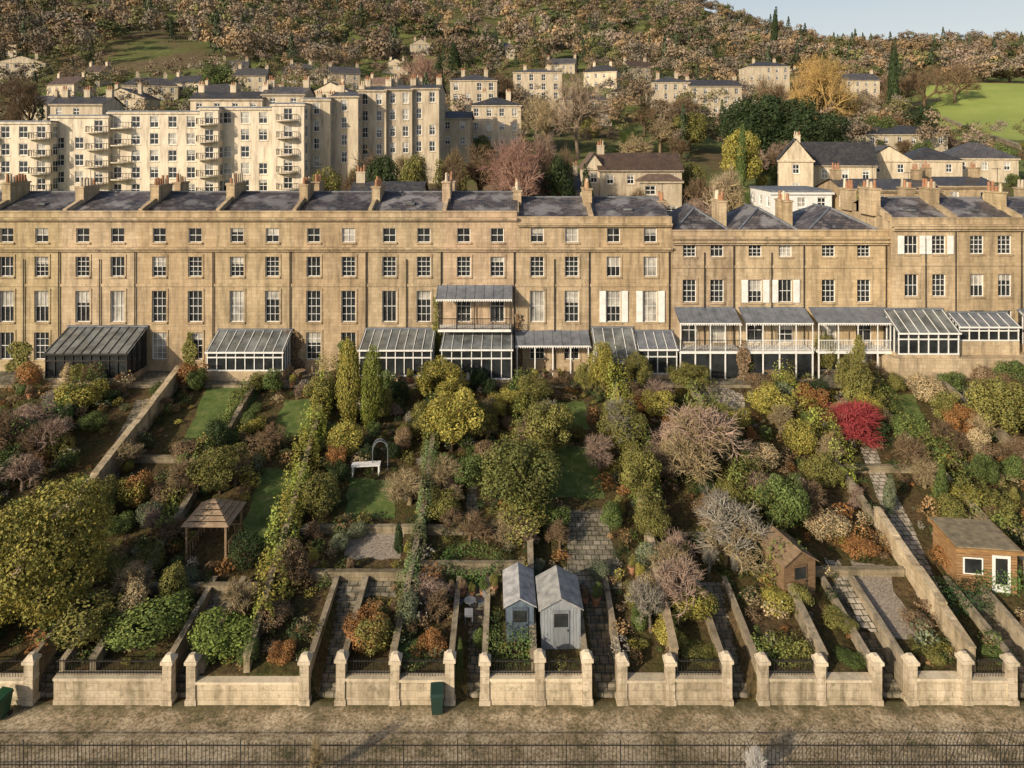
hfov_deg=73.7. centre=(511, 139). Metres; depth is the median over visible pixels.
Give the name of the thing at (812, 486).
bare shrub
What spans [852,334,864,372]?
climbing plant
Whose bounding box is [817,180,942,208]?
walls
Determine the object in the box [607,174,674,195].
windows
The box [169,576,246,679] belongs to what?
stair wall
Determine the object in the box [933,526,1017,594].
walls
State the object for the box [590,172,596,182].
windows
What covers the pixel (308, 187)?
chimney stack
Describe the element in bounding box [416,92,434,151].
windows
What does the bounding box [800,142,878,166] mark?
roof
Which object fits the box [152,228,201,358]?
windows
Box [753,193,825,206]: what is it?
windows
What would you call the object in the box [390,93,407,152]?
windows
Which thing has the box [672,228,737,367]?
walls
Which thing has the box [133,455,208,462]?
retaining wall
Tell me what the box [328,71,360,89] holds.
walls
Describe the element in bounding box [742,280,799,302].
shutters
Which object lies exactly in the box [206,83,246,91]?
roof
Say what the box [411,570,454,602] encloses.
bare shrub
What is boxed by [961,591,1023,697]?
garden steps
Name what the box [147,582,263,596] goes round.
retaining wall
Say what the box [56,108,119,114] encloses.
windows
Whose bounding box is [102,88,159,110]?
walls
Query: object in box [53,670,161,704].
front garden wall
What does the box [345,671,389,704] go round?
front garden wall
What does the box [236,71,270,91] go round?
walls
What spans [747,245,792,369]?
windows
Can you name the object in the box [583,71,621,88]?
walls
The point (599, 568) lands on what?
garden shrub
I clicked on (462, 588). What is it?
plant pot
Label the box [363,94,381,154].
windows
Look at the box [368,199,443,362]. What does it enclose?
walls
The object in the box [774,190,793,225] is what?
chimney stack
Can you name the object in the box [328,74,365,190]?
stone townhouse
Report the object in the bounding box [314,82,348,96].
walls
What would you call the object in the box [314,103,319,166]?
windows
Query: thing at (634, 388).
garden shrub
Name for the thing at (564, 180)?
garden tree
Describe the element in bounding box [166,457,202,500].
bare shrub
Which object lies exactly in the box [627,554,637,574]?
plant pot
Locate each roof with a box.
[0,191,74,210]
[17,95,60,105]
[45,76,95,85]
[72,191,150,210]
[80,65,115,72]
[101,88,160,99]
[120,77,179,86]
[147,191,225,210]
[171,75,201,83]
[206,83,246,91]
[222,60,248,67]
[223,191,299,210]
[234,68,271,75]
[281,64,316,69]
[299,191,371,210]
[315,82,353,91]
[327,66,360,73]
[350,181,428,190]
[371,77,405,84]
[374,191,443,210]
[445,111,473,119]
[447,191,516,210]
[450,75,498,82]
[471,97,520,104]
[512,69,559,74]
[512,174,581,191]
[519,196,587,215]
[546,58,578,65]
[558,93,607,100]
[585,65,621,72]
[591,196,668,215]
[595,153,683,169]
[620,60,651,67]
[652,77,688,81]
[668,203,728,228]
[685,80,742,86]
[727,203,797,228]
[739,62,788,68]
[741,84,753,90]
[793,203,877,228]
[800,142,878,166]
[815,179,943,191]
[842,73,879,79]
[853,197,946,216]
[875,145,911,159]
[922,177,1003,187]
[927,516,1023,555]
[939,197,1011,216]
[1007,197,1023,216]
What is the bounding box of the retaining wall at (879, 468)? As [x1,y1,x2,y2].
[842,464,912,472]
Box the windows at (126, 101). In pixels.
[125,100,156,106]
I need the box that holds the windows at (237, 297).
[230,228,278,321]
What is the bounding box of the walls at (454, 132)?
[444,118,472,168]
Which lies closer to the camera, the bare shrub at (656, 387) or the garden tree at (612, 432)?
the garden tree at (612, 432)
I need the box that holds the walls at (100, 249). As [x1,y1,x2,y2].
[59,199,137,332]
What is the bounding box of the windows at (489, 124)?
[474,108,516,144]
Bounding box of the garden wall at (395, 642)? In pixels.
[389,380,441,670]
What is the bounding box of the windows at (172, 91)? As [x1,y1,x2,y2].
[148,87,173,100]
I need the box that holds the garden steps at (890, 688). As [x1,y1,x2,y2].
[829,582,900,697]
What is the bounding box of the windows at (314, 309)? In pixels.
[307,228,355,358]
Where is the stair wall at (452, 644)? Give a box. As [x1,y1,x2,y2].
[449,576,490,651]
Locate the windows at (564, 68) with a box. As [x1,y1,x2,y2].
[555,65,575,73]
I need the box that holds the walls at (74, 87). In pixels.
[47,76,95,95]
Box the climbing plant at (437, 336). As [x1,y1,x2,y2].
[432,296,440,368]
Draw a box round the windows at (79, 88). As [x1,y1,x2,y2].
[49,86,91,95]
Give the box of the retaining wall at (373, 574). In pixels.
[289,568,405,580]
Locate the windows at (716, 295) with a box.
[682,245,724,366]
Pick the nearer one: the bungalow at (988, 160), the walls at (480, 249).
the walls at (480, 249)
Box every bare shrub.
[0,408,21,459]
[0,452,45,491]
[3,400,60,439]
[8,418,56,460]
[12,401,33,417]
[24,415,74,459]
[30,391,38,398]
[39,390,59,407]
[75,362,104,382]
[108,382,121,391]
[110,557,155,595]
[113,441,145,466]
[140,506,166,532]
[150,523,163,540]
[151,514,187,545]
[159,395,174,411]
[164,458,199,496]
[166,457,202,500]
[219,575,260,620]
[224,451,250,487]
[246,420,287,457]
[272,607,288,629]
[294,382,305,397]
[302,520,324,542]
[308,736,325,767]
[331,369,338,382]
[349,144,383,180]
[378,466,428,505]
[389,402,402,420]
[389,594,408,617]
[402,617,417,635]
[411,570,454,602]
[415,457,426,468]
[423,586,449,623]
[427,453,464,488]
[428,183,441,190]
[438,477,459,492]
[442,484,464,505]
[457,508,494,546]
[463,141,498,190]
[478,419,500,439]
[481,395,497,414]
[490,510,518,549]
[506,513,539,547]
[516,417,553,447]
[537,399,557,438]
[543,517,569,549]
[546,389,562,400]
[582,432,614,469]
[601,397,641,452]
[615,132,653,152]
[622,575,668,632]
[633,387,641,399]
[636,436,690,481]
[642,378,673,402]
[644,443,672,481]
[644,538,686,572]
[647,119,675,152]
[647,400,755,480]
[648,552,707,625]
[655,401,677,420]
[659,407,734,486]
[663,527,700,558]
[681,175,714,213]
[691,488,772,570]
[699,504,775,579]
[700,163,744,214]
[700,484,727,503]
[700,546,720,572]
[706,171,747,216]
[707,497,749,533]
[713,448,733,469]
[740,469,782,502]
[743,744,768,767]
[751,477,772,506]
[754,150,771,175]
[766,151,780,167]
[767,402,796,437]
[787,478,834,527]
[799,378,819,388]
[814,431,845,467]
[830,397,863,423]
[831,424,843,437]
[847,485,863,497]
[847,497,860,509]
[861,362,888,387]
[876,406,890,425]
[892,430,934,482]
[894,138,913,153]
[909,456,939,488]
[921,418,971,455]
[948,135,960,148]
[953,429,973,452]
[961,410,998,436]
[961,513,1013,534]
[984,505,1001,516]
[987,371,1021,386]
[991,434,1023,462]
[1004,372,1023,397]
[1017,149,1023,167]
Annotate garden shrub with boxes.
[0,421,29,460]
[13,360,43,387]
[15,384,27,395]
[27,449,55,465]
[38,617,53,628]
[41,430,75,459]
[49,587,136,651]
[53,378,110,408]
[56,449,82,470]
[59,363,77,382]
[75,410,108,431]
[79,380,107,404]
[81,492,115,521]
[95,550,131,587]
[100,591,194,651]
[101,388,121,402]
[105,510,135,536]
[105,619,139,653]
[114,472,154,507]
[117,577,148,619]
[121,459,134,472]
[121,470,155,507]
[130,544,165,572]
[135,499,164,526]
[144,481,177,503]
[149,382,162,395]
[158,560,188,597]
[169,439,202,460]
[174,564,202,587]
[175,585,195,606]
[176,362,209,385]
[186,605,258,664]
[197,484,209,495]
[203,418,235,450]
[235,637,260,666]
[238,415,266,433]
[240,407,255,429]
[248,371,269,391]
[251,401,261,412]
[253,593,294,633]
[262,367,282,390]
[266,638,296,665]
[275,537,310,586]
[300,470,340,519]
[311,166,342,190]
[325,417,363,455]
[325,443,346,468]
[326,422,338,435]
[326,459,349,482]
[330,530,348,551]
[342,604,388,653]
[347,167,362,185]
[348,408,362,421]
[348,520,367,538]
[354,613,390,656]
[366,421,381,435]
[383,369,395,390]
[385,442,401,459]
[386,379,409,404]
[391,634,428,671]
[394,426,411,450]
[395,422,412,442]
[397,588,420,628]
[403,541,410,552]
[410,421,423,436]
[414,373,440,395]
[416,626,447,657]
[422,390,441,404]
[425,486,461,520]
[450,453,487,487]
[454,477,465,487]
[456,637,463,672]
[465,445,477,455]
[468,367,489,388]
[472,439,505,463]
[472,627,482,651]
[473,135,490,153]
[474,374,483,387]
[489,494,550,545]
[501,415,512,427]
[508,378,531,390]
[526,558,545,575]
[539,501,571,528]
[543,372,575,385]
[589,558,610,581]
[590,125,600,137]
[599,500,623,530]
[611,458,621,468]
[612,494,625,514]
[624,585,645,611]
[627,382,641,397]
[630,604,647,633]
[634,541,662,574]
[636,570,656,596]
[647,487,661,508]
[651,616,687,645]
[655,411,663,422]
[661,415,676,442]
[662,580,719,620]
[670,596,704,621]
[677,542,694,565]
[678,637,719,667]
[682,162,706,202]
[690,494,722,527]
[697,473,716,493]
[705,459,718,475]
[709,464,759,505]
[712,474,736,493]
[714,403,750,431]
[717,482,748,506]
[741,355,755,373]
[741,441,780,468]
[742,538,766,575]
[744,372,774,391]
[744,382,795,417]
[746,426,755,439]
[760,585,793,616]
[768,164,776,185]
[770,369,798,387]
[775,381,793,402]
[775,636,813,663]
[780,417,819,457]
[787,582,814,607]
[794,382,829,410]
[797,451,844,487]
[799,412,815,426]
[801,378,829,399]
[803,508,852,538]
[821,604,859,633]
[832,646,866,670]
[834,532,881,558]
[856,391,886,415]
[863,417,890,441]
[883,371,906,390]
[886,113,920,126]
[889,414,931,440]
[897,606,934,634]
[905,372,947,401]
[911,642,946,665]
[922,444,947,464]
[928,543,950,567]
[930,458,946,475]
[931,445,955,466]
[932,492,967,517]
[934,371,966,391]
[944,480,986,508]
[951,508,968,518]
[964,427,991,455]
[967,442,1009,459]
[968,365,1005,388]
[978,639,1021,664]
[979,487,1018,523]
[984,511,1010,525]
[989,471,1004,485]
[991,141,1021,166]
[1000,455,1023,480]
[1003,529,1023,549]
[1009,487,1019,500]
[1010,410,1023,431]
[1020,615,1023,627]
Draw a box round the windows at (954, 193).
[951,191,982,196]
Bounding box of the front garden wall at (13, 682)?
[0,673,23,704]
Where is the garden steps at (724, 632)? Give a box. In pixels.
[700,582,748,697]
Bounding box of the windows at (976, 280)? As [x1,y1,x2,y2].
[970,236,1010,315]
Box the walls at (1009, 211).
[982,194,1022,216]
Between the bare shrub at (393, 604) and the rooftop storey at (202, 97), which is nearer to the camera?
the bare shrub at (393, 604)
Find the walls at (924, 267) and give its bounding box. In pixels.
[837,205,960,315]
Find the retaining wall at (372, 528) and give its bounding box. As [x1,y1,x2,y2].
[303,524,414,533]
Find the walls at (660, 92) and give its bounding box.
[645,82,690,110]
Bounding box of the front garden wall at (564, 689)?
[545,671,582,704]
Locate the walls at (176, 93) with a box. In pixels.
[121,85,179,100]
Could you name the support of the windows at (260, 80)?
attached to the walls at (255, 83)
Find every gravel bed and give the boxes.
[344,534,403,559]
[850,559,916,638]
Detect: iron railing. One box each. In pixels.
[0,658,23,676]
[56,658,161,674]
[346,658,389,674]
[400,658,444,675]
[490,658,534,674]
[545,658,581,674]
[675,658,721,674]
[769,658,814,674]
[972,658,1004,676]
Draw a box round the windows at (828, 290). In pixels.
[820,245,871,369]
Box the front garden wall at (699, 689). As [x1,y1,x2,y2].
[675,671,722,704]
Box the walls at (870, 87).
[834,78,880,112]
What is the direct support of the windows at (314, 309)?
attached to the walls at (331, 249)
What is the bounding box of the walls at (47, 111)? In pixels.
[20,96,58,120]
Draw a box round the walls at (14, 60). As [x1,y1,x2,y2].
[0,56,52,78]
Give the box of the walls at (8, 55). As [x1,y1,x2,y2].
[6,43,31,56]
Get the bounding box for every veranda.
[515,330,591,378]
[674,307,741,378]
[738,307,813,378]
[808,307,891,378]
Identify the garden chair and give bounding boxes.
[290,366,296,375]
[307,366,312,377]
[454,591,463,605]
[465,608,472,624]
[476,590,486,611]
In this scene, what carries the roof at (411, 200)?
on the walls at (406, 249)
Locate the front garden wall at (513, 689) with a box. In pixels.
[490,671,534,704]
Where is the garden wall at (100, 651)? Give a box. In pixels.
[89,376,258,669]
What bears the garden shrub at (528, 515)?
on the ground at (992, 100)
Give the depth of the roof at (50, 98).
201.38 m
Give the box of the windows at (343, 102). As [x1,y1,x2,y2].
[341,100,359,162]
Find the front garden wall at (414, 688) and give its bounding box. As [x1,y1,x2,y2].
[399,673,444,704]
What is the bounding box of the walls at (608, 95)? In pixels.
[606,92,638,104]
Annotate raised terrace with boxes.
[879,350,1023,383]
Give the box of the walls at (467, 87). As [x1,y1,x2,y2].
[449,80,497,110]
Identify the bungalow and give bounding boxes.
[843,125,947,153]
[904,147,964,176]
[942,142,1020,182]
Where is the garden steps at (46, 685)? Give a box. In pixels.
[39,582,115,697]
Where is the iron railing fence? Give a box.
[0,739,1023,767]
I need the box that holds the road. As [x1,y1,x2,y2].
[0,702,1023,767]
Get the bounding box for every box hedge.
[440,538,504,587]
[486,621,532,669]
[751,627,810,668]
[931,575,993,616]
[973,565,1023,596]
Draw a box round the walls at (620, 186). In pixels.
[598,170,683,195]
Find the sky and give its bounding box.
[672,0,1023,42]
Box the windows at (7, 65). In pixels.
[0,64,50,74]
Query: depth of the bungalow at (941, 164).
128.01 m
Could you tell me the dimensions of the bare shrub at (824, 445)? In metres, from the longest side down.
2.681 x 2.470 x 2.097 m
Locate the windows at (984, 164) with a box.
[962,162,1009,182]
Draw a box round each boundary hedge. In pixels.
[0,363,106,494]
[143,374,255,563]
[249,350,339,638]
[394,439,438,633]
[418,357,446,457]
[506,367,550,536]
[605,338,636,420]
[617,413,669,534]
[683,370,809,588]
[772,358,857,489]
[856,359,1023,550]
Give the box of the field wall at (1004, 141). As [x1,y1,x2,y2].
[906,98,1023,149]
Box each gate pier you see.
[21,652,41,705]
[160,652,177,705]
[184,652,201,705]
[298,651,312,705]
[334,649,348,705]
[388,651,402,705]
[443,649,455,705]
[479,652,490,705]
[533,648,545,705]
[580,649,593,705]
[615,652,628,705]
[662,653,676,705]
[718,650,733,705]
[754,652,770,705]
[811,653,827,705]
[866,652,884,705]
[901,653,919,705]
[954,651,974,705]
[999,653,1019,705]
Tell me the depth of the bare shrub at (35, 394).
54.72 m
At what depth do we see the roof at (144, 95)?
205.79 m
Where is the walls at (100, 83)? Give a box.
[80,66,115,86]
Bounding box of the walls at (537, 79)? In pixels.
[512,72,562,109]
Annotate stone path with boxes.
[113,398,147,478]
[345,581,394,597]
[466,479,478,543]
[567,507,621,589]
[700,388,747,419]
[824,557,879,633]
[860,446,940,597]
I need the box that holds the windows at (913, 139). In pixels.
[854,137,942,143]
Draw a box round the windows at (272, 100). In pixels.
[270,98,296,103]
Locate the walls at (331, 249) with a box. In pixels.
[292,197,368,370]
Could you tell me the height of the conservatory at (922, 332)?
4.240 m
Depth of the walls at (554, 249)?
60.00 m
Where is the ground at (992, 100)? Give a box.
[0,0,1023,701]
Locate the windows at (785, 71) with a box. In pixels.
[740,68,786,79]
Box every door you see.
[512,607,527,641]
[553,610,568,649]
[793,563,806,592]
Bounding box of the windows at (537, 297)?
[530,228,578,358]
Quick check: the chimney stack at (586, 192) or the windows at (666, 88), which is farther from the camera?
the windows at (666, 88)
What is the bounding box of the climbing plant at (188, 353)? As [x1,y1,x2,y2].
[181,332,197,367]
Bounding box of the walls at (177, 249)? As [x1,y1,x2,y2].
[136,198,215,370]
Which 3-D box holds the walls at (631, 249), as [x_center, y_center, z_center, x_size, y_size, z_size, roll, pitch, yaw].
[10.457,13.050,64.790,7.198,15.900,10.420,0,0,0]
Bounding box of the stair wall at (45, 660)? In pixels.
[32,576,122,680]
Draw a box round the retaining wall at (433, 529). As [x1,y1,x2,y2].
[426,524,511,534]
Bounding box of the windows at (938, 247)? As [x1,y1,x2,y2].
[904,236,945,312]
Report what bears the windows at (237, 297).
attached to the walls at (254, 249)
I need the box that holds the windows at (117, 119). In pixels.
[113,116,194,190]
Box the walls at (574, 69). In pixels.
[545,60,577,73]
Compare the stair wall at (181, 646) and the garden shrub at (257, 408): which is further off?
the garden shrub at (257, 408)
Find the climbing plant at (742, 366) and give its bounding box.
[736,339,750,380]
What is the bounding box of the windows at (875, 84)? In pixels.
[834,82,876,92]
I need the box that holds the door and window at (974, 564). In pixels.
[963,555,1010,592]
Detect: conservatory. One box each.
[42,325,147,383]
[205,328,292,380]
[357,327,435,381]
[440,328,512,382]
[591,326,639,383]
[634,330,678,378]
[882,308,961,357]
[946,311,1021,354]
[1017,309,1023,350]
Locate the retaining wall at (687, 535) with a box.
[655,532,717,541]
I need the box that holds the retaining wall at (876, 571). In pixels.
[815,566,904,576]
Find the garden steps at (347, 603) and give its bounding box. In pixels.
[318,582,360,697]
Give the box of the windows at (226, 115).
[223,112,266,190]
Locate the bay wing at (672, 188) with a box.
[636,174,683,212]
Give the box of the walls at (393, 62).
[382,59,411,73]
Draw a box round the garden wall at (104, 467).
[0,365,181,622]
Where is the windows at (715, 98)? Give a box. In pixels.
[693,88,737,111]
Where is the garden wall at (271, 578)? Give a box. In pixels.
[243,374,328,672]
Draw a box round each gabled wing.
[578,152,603,195]
[775,138,814,186]
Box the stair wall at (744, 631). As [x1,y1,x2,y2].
[695,576,757,672]
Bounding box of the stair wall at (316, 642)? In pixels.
[309,576,368,671]
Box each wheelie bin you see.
[0,686,13,720]
[430,681,443,714]
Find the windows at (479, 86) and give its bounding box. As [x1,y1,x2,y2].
[454,83,492,101]
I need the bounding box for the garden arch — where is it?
[372,438,387,472]
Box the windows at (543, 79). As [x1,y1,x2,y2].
[517,74,557,98]
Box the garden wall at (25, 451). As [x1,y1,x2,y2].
[0,372,105,484]
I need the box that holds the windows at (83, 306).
[76,228,124,321]
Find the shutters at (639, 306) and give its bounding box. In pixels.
[599,291,664,321]
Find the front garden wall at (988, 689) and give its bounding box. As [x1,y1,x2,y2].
[972,673,1008,704]
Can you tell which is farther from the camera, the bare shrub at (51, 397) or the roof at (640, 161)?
the roof at (640, 161)
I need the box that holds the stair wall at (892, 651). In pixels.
[820,576,903,691]
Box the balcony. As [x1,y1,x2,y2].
[436,284,511,331]
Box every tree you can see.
[0,71,49,120]
[0,473,117,628]
[1,97,26,120]
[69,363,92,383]
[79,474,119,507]
[184,442,253,494]
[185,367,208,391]
[199,63,234,83]
[302,373,335,404]
[334,336,362,426]
[341,162,356,190]
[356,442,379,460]
[359,343,383,428]
[365,153,399,180]
[365,387,392,421]
[394,153,414,174]
[396,49,441,83]
[399,152,427,181]
[409,401,445,438]
[413,355,468,398]
[418,387,484,451]
[430,452,450,472]
[432,153,467,190]
[435,142,468,190]
[440,506,462,530]
[462,399,499,439]
[476,436,561,510]
[477,135,544,194]
[477,142,494,160]
[480,377,496,397]
[487,388,531,416]
[489,72,521,102]
[489,134,543,195]
[507,136,557,195]
[516,92,558,150]
[516,374,553,402]
[522,400,574,457]
[533,131,557,153]
[542,154,575,195]
[548,71,616,158]
[550,147,579,194]
[572,424,584,437]
[573,362,594,393]
[579,117,596,134]
[586,340,618,396]
[597,400,647,455]
[604,144,628,152]
[618,128,638,144]
[618,441,662,497]
[623,350,653,386]
[628,394,652,412]
[629,185,650,195]
[632,106,657,136]
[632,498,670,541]
[639,389,678,418]
[662,92,707,128]
[665,362,710,387]
[667,135,692,156]
[672,111,707,153]
[679,402,718,418]
[683,198,711,215]
[712,550,724,565]
[716,101,766,151]
[719,128,762,195]
[726,93,817,163]
[733,111,791,168]
[734,123,746,192]
[743,191,749,203]
[750,74,789,117]
[754,472,811,532]
[755,175,767,185]
[766,139,790,156]
[768,379,789,393]
[770,6,777,46]
[778,109,852,145]
[785,49,857,129]
[802,51,861,130]
[813,331,837,374]
[832,92,874,125]
[833,351,873,402]
[864,114,897,127]
[877,75,925,105]
[887,41,899,112]
[900,63,957,107]
[901,106,940,130]
[911,140,934,150]
[923,437,954,460]
[928,389,974,429]
[937,60,982,102]
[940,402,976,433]
[947,129,959,143]
[963,375,1023,434]
[965,451,1000,487]
[968,71,998,80]
[992,69,1023,81]
[992,360,1023,385]
[1005,173,1020,187]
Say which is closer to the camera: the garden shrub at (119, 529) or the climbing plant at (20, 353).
the garden shrub at (119, 529)
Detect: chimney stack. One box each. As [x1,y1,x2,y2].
[1,173,31,203]
[10,47,38,60]
[21,88,59,96]
[57,70,85,77]
[74,168,100,203]
[89,60,109,66]
[114,82,142,93]
[136,67,167,78]
[149,173,189,202]
[205,77,242,84]
[225,172,247,199]
[238,63,268,68]
[290,59,311,64]
[298,161,324,201]
[324,77,344,84]
[329,62,358,67]
[355,165,366,182]
[371,176,385,202]
[441,162,457,201]
[445,101,471,111]
[461,67,487,76]
[481,88,510,100]
[512,178,521,204]
[523,64,549,69]
[572,161,577,175]
[580,167,592,205]
[593,56,611,66]
[596,139,604,153]
[623,54,646,61]
[656,71,677,79]
[656,183,666,208]
[685,74,736,79]
[711,190,727,226]
[752,57,775,63]
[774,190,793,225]
[793,123,800,142]
[829,163,922,179]
[839,164,881,215]
[896,172,940,205]
[920,161,980,177]
[981,168,1007,208]
[1012,179,1023,196]
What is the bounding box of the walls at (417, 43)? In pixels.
[410,39,430,55]
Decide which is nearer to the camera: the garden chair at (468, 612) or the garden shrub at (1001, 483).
the garden chair at (468, 612)
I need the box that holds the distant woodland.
[0,0,1023,156]
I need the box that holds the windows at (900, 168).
[876,164,903,172]
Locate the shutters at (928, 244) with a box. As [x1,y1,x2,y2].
[898,236,953,253]
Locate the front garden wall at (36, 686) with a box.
[23,672,39,698]
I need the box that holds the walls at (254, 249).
[214,196,292,361]
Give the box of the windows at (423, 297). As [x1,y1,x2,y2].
[382,228,430,321]
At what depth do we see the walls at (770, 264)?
59.90 m
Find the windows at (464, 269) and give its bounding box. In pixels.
[457,228,503,321]
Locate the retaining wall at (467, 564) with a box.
[420,560,524,574]
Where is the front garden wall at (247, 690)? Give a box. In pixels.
[195,676,299,704]
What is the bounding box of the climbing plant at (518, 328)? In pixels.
[513,314,522,371]
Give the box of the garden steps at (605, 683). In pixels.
[579,584,616,697]
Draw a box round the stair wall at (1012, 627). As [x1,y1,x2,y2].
[944,576,1023,667]
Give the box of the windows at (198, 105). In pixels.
[196,103,255,109]
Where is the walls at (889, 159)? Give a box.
[876,146,913,178]
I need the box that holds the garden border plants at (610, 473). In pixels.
[0,369,1023,671]
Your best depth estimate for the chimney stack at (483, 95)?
154.60 m
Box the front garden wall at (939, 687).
[917,671,961,704]
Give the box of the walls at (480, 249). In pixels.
[443,198,516,371]
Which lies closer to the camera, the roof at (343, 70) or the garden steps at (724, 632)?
the garden steps at (724, 632)
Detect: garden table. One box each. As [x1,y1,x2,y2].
[295,369,305,379]
[351,461,380,477]
[464,596,475,607]
[549,368,560,372]
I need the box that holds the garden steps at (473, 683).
[464,582,483,697]
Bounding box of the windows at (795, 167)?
[792,164,798,185]
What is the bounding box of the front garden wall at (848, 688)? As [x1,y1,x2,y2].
[826,672,872,704]
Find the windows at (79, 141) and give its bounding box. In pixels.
[57,120,102,190]
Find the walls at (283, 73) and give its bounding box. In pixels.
[281,70,319,84]
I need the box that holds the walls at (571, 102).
[557,100,611,125]
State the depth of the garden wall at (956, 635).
35.58 m
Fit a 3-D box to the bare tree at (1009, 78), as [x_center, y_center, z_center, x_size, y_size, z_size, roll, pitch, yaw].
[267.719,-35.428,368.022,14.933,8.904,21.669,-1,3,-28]
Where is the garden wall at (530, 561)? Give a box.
[523,375,536,670]
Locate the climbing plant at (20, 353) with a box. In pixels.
[4,341,32,371]
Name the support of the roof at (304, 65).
on the walls at (283, 73)
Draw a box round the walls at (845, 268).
[805,229,890,371]
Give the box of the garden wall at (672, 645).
[611,377,678,670]
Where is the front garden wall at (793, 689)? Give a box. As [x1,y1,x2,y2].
[769,671,816,704]
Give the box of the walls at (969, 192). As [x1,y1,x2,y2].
[936,184,1002,196]
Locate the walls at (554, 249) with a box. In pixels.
[517,201,592,370]
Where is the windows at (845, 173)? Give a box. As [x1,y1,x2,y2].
[821,169,868,178]
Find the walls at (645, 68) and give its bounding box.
[620,61,650,81]
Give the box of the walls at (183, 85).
[175,83,198,95]
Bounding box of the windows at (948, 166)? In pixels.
[920,164,951,171]
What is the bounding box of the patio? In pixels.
[0,371,973,387]
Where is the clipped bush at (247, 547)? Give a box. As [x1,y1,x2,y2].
[227,525,266,572]
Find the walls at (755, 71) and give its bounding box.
[739,66,790,100]
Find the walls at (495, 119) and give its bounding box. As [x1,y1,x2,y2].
[471,105,521,158]
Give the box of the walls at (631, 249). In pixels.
[586,202,672,350]
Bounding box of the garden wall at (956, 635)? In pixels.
[873,506,976,671]
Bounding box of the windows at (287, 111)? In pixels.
[284,108,306,188]
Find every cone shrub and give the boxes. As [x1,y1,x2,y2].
[292,523,297,550]
[393,521,403,553]
[434,51,444,83]
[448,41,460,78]
[581,163,593,195]
[882,474,896,512]
[933,464,948,505]
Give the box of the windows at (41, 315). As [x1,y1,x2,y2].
[0,228,48,358]
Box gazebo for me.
[181,498,246,560]
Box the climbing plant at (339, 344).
[336,341,350,369]
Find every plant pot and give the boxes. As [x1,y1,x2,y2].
[25,384,34,399]
[289,374,295,387]
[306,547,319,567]
[346,557,353,567]
[406,368,414,383]
[448,579,455,595]
[457,578,467,596]
[468,581,475,595]
[478,578,487,596]
[489,574,498,594]
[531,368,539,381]
[581,585,589,603]
[590,582,602,606]
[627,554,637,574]
[635,562,645,582]
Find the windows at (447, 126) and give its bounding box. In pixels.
[445,121,464,143]
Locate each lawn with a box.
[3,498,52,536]
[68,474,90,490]
[183,388,258,441]
[237,467,299,546]
[276,399,321,439]
[345,478,395,519]
[542,401,588,429]
[549,445,604,498]
[889,393,927,431]
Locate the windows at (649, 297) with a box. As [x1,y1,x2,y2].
[606,228,656,321]
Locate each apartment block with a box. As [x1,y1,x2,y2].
[0,121,58,190]
[48,115,111,190]
[106,111,199,190]
[196,107,223,190]
[222,107,271,190]
[270,103,311,190]
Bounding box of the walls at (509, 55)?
[496,47,514,59]
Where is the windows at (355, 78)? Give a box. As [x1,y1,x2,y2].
[344,75,356,87]
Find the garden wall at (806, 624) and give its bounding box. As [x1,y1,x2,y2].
[688,376,827,671]
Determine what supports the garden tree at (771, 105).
on the ground at (992, 100)
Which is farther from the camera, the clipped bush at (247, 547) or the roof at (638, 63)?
the roof at (638, 63)
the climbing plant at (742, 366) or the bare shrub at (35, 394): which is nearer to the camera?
the bare shrub at (35, 394)
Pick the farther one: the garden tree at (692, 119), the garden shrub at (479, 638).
the garden tree at (692, 119)
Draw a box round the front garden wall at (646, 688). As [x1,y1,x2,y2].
[627,672,665,704]
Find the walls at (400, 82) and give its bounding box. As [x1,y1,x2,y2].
[371,78,404,85]
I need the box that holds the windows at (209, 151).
[205,112,221,190]
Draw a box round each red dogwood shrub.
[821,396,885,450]
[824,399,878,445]
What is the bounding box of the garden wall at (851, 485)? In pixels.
[787,397,873,525]
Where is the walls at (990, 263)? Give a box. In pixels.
[933,202,1023,322]
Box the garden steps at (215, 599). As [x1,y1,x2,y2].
[176,594,227,697]
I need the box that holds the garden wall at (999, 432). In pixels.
[931,373,1023,459]
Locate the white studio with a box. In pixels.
[749,186,834,215]
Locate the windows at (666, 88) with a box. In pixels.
[648,84,686,105]
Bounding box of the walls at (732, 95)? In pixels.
[688,86,741,116]
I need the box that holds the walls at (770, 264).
[735,229,807,371]
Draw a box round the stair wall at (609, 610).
[577,576,620,690]
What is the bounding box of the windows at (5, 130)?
[1,126,57,189]
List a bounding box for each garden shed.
[502,562,536,641]
[535,565,583,649]
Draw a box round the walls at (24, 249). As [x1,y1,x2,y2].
[0,199,61,370]
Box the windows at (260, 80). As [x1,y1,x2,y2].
[240,77,261,90]
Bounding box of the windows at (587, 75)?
[586,73,613,85]
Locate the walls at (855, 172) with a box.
[813,165,875,187]
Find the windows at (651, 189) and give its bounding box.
[645,186,676,212]
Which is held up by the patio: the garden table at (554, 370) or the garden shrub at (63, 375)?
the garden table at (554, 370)
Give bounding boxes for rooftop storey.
[48,79,125,114]
[188,75,269,110]
[260,75,315,106]
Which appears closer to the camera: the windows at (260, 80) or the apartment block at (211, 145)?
the apartment block at (211, 145)
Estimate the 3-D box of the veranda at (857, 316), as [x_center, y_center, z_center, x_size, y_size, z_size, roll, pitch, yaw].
[29.465,17.462,58.932,6.925,5.695,1.965,0,0,0]
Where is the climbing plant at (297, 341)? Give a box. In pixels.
[284,330,304,371]
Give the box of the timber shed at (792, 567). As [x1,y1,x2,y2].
[755,525,818,600]
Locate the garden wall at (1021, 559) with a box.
[851,375,1023,574]
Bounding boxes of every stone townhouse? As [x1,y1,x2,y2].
[301,83,334,187]
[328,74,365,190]
[356,75,391,167]
[384,74,416,178]
[410,74,446,182]

